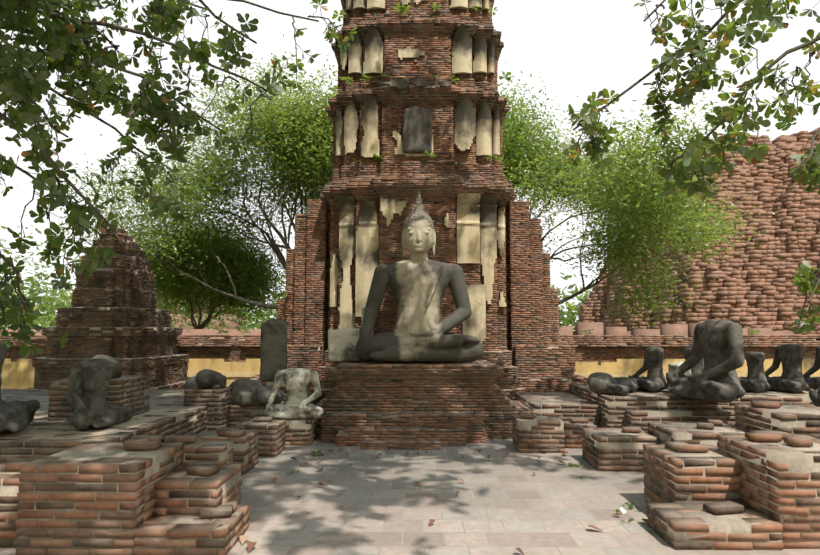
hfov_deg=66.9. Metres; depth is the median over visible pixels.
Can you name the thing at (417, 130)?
stone slab
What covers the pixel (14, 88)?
almond tree
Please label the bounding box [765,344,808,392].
headless image
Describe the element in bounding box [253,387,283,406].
stone fragment
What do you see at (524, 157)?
tree
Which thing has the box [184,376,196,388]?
stone fragment
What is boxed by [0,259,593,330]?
tree line leaves
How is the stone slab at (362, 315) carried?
on the brickwork
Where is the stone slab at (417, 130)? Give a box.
[403,107,431,153]
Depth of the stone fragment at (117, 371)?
7.91 m
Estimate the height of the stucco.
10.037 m
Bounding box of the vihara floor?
[0,438,819,554]
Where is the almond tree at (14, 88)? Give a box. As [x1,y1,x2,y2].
[0,0,819,357]
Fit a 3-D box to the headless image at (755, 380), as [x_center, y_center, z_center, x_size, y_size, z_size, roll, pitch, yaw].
[5.598,1.539,10.182,0.506,0.643,0.859,0,-5,1]
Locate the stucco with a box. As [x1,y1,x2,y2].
[1,0,819,388]
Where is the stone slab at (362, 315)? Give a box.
[361,305,372,361]
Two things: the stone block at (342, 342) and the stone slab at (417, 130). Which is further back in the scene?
the stone slab at (417, 130)
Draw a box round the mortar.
[0,0,819,554]
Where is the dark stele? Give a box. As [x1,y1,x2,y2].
[260,319,286,380]
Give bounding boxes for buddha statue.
[356,189,483,362]
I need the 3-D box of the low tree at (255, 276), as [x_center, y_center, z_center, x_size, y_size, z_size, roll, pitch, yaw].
[-12.014,0.284,36.379,14.288,9.006,11.087,-4,-6,40]
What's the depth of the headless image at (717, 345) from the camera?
8.68 m
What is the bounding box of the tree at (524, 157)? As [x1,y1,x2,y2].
[498,62,774,328]
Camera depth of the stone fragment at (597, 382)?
9.63 m
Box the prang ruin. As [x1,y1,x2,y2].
[574,127,819,340]
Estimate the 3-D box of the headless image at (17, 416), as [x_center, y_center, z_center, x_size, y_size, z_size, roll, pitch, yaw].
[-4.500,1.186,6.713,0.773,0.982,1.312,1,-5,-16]
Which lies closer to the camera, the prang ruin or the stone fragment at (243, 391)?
the stone fragment at (243, 391)
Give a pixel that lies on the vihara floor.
(497, 504)
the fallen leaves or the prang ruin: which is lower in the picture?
the fallen leaves
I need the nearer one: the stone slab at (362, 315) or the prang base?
the stone slab at (362, 315)
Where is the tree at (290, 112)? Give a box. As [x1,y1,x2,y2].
[16,34,337,309]
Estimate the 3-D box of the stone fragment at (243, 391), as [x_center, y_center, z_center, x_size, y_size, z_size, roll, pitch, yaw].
[-2.576,1.802,9.723,0.600,0.432,0.518,-5,-7,44]
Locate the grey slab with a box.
[668,362,691,388]
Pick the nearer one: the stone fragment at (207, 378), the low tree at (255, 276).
the stone fragment at (207, 378)
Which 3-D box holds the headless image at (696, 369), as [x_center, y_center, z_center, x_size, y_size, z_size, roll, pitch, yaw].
[4.644,1.515,10.287,0.560,0.711,0.950,1,-5,-8]
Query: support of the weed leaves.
on the ground
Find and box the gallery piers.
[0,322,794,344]
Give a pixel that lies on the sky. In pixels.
(585, 47)
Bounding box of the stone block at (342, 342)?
[328,328,360,361]
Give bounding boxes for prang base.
[157,291,246,328]
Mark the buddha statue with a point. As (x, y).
(418, 282)
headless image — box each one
[0,342,39,433]
[66,358,134,429]
[265,368,323,418]
[628,346,666,391]
[666,319,744,402]
[666,347,703,386]
[739,351,769,391]
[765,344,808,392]
[803,346,819,389]
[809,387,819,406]
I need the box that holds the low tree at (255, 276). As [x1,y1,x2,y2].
[127,210,286,328]
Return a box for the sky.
[0,0,819,328]
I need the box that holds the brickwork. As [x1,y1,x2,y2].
[0,0,819,554]
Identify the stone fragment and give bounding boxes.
[91,355,121,378]
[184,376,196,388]
[195,369,226,388]
[229,379,263,405]
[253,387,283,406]
[587,372,616,393]
[589,381,629,394]
[614,377,638,391]
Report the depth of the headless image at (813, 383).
10.35 m
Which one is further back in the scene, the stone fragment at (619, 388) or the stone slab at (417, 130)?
the stone slab at (417, 130)
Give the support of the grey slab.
on the brickwork
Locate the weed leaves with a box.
[31,3,812,534]
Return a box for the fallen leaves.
[239,447,622,554]
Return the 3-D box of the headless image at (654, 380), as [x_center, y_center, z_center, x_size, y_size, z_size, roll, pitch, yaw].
[3.968,1.499,10.255,0.506,0.730,0.862,0,-5,1]
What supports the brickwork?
on the ground
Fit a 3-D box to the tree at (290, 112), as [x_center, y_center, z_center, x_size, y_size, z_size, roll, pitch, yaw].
[-6.304,-3.641,32.373,22.728,16.255,18.592,0,-5,1]

